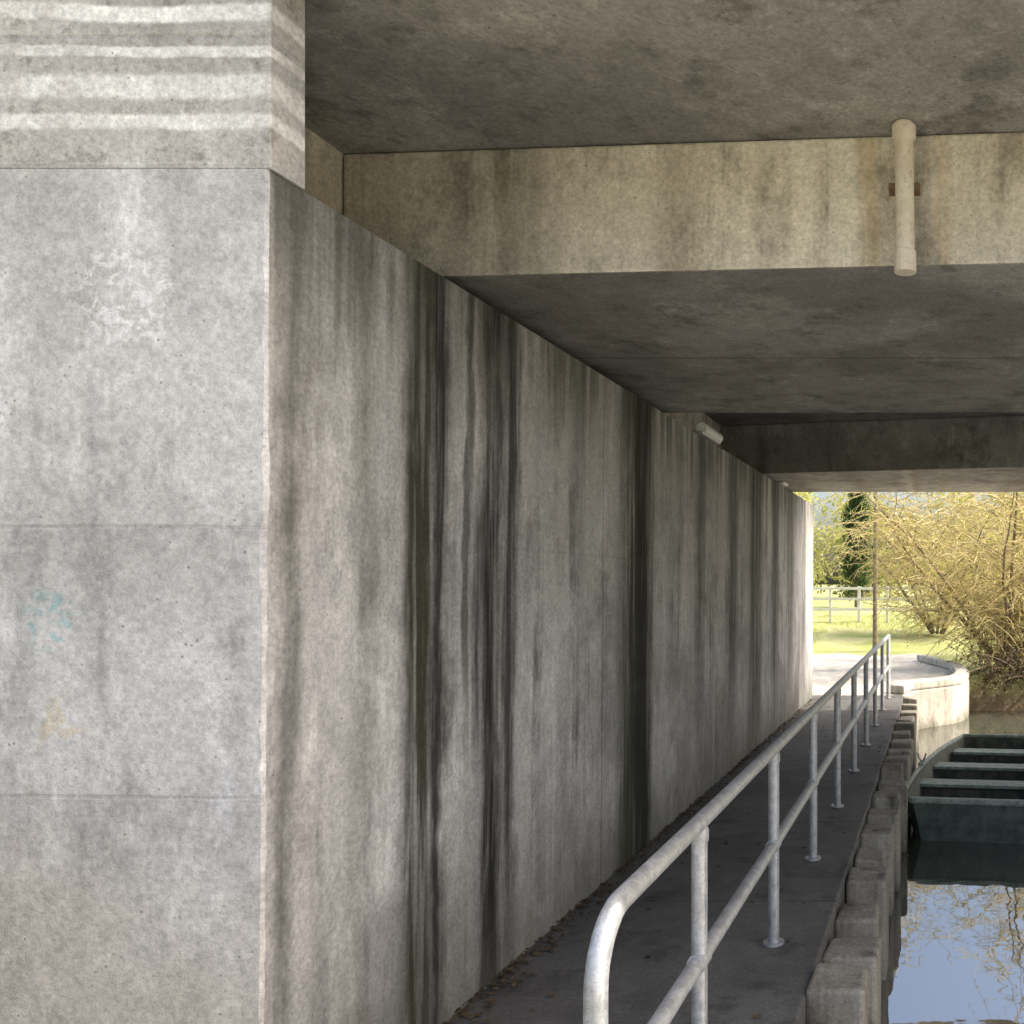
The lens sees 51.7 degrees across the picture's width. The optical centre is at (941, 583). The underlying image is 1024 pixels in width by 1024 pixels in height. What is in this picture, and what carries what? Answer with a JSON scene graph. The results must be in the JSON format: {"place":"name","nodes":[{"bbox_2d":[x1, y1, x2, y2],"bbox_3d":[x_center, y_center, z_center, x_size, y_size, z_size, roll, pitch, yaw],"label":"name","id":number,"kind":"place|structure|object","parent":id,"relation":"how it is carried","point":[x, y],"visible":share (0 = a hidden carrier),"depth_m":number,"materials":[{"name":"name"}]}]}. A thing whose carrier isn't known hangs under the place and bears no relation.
{"place":"outdoors","nodes":[
{"label":"outdoors","id":0,"kind":"place"},
{"bbox_2d":[800,492,1023,584],"label":"sky","id":1,"kind":"structure","parent":0,"point":[821,495],"materials":[{"name":"white"}]},
{"bbox_2d":[813,585,1023,710],"bbox_3d":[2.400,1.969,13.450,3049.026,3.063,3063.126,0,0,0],"label":"ground","id":2,"kind":"structure","parent":0,"point":[836,639],"depth_m":24.19,"materials":[{"name":"green plant"}]},
{"bbox_2d":[0,0,813,1023],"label":"concrete abutment","id":3,"kind":"object","parent":2,"relation":"on","point":[390,634],"visible":0.94,"depth_m":2.63,"materials":[{"name":"grey concrete"}]},
{"bbox_2d":[305,0,1023,491],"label":"road bridge","id":4,"kind":"structure","parent":3,"relation":"on","point":[675,206],"depth_m":3.51,"materials":[{"name":"concrete"}]},
{"bbox_2d":[888,119,919,275],"bbox_3d":[-0.140,-1.458,3.405,0.120,0.565,0.131,0,0,0],"label":"drainpipe","id":5,"kind":"object","parent":4,"relation":"attached to","point":[904,189],"visible":1,"depth_m":3.35,"materials":[{"name":"plastic"}]},
{"bbox_2d":[693,422,722,444],"bbox_3d":[-1.886,-1.221,7.275,0.109,0.096,0.550,0,0,0],"label":"bulkhead light","id":6,"kind":"object","parent":3,"relation":"attached to","point":[709,433],"visible":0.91,"depth_m":7.14,"materials":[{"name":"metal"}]},
{"bbox_2d":[777,482,788,486],"bbox_3d":[-1.886,-1.221,10.675,0.109,0.096,0.350,0,0,0],"label":"bulkhead light","id":7,"kind":"object","parent":3,"relation":"attached to","point":[783,484],"visible":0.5,"depth_m":10.60,"materials":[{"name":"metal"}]},
{"bbox_2d":[830,492,882,606],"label":"conifer tree","id":8,"kind":"object","parent":2,"relation":"on","point":[860,580],"visible":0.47,"depth_m":45.71,"materials":[{"name":"green plant"}]},
{"bbox_2d":[806,695,918,1023],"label":"timber pile edging","id":9,"kind":"object","parent":2,"relation":"on","point":[848,976],"visible":0.86,"depth_m":5.20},
{"bbox_2d":[813,586,946,622],"bbox_3d":[-3.700,0.790,29.983,7.800,1.420,0.135,0,0,0],"label":"wooden fence","id":10,"kind":"object","parent":2,"relation":"on","point":[830,609],"visible":0.19,"depth_m":29.91,"materials":[{"name":"white wood"}]},
{"bbox_2d":[812,653,968,728],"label":"concrete quay","id":11,"kind":"structure","parent":2,"relation":"on","point":[941,691],"depth_m":15.16,"materials":[{"name":"beige concrete"}]},
{"bbox_2d":[871,492,878,651],"bbox_3d":[-1.306,-1.350,21.633,0.426,6.300,1.138,0,0,-27],"label":"street lamp","id":12,"kind":"object","parent":11,"relation":"on","point":[875,639],"visible":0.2,"depth_m":21.95,"materials":[{"name":"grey metal"}]},
{"bbox_2d":[793,492,1023,597],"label":"distant trees","id":13,"kind":"object","parent":2,"relation":"on","point":[807,497],"visible":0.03,"depth_m":72.59,"materials":[{"name":"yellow plant"}]},
{"bbox_2d":[813,613,1022,679],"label":"grass tufts","id":14,"kind":"object","parent":2,"relation":"on","point":[825,615],"visible":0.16,"depth_m":28.61,"materials":[{"name":"green plant"}]},
{"bbox_2d":[815,492,1023,678],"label":"willow tree","id":15,"kind":"object","parent":2,"relation":"on","point":[1007,611],"visible":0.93,"depth_m":17.13,"materials":[{"name":"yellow plant"}]},
{"bbox_2d":[819,492,1023,637],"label":"willow tree","id":16,"kind":"object","parent":2,"relation":"on","point":[922,617],"visible":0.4,"depth_m":25.37,"materials":[{"name":"yellow plant"}]},
{"bbox_2d":[946,618,1023,711],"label":"bramble bush","id":17,"kind":"object","parent":2,"relation":"on","point":[1011,660],"visible":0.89,"depth_m":16.19,"materials":[{"name":"brown plant"}]},
{"bbox_2d":[973,492,1023,566],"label":"willow tree","id":18,"kind":"object","parent":2,"relation":"on","point":[1004,512],"visible":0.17,"depth_m":20.19,"materials":[{"name":"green plant"}]},
{"bbox_2d":[881,711,1023,1023],"bbox_3d":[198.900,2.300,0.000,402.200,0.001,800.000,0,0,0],"label":"river water","id":19,"kind":"structure","parent":0,"point":[956,936],"depth_m":5.98,"materials":[{"name":"liquid"}]},
{"bbox_2d":[908,734,1023,843],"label":"rowing boat","id":20,"kind":"object","parent":19,"relation":"on","point":[965,787],"visible":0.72,"depth_m":9.23,"materials":[{"name":"green paint"}]},
{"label":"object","id":21,"kind":"structure","parent":0,"visible":0},
{"bbox_2d":[447,696,903,1023],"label":"walkway","id":22,"kind":"structure","parent":21,"relation":"on","point":[750,974],"depth_m":4.59,"materials":[{"name":"concrete"}]},
{"bbox_2d":[442,698,880,1023],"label":"leaf litter","id":23,"kind":"object","parent":22,"relation":"on","point":[464,1012],"visible":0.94,"depth_m":4.38,"materials":[{"name":"brown plant"}]},
{"bbox_2d":[583,634,890,1023],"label":"metal railing","id":24,"kind":"object","parent":22,"relation":"on","point":[637,883],"visible":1,"depth_m":3.17,"materials":[{"name":"metal"}]}
]}

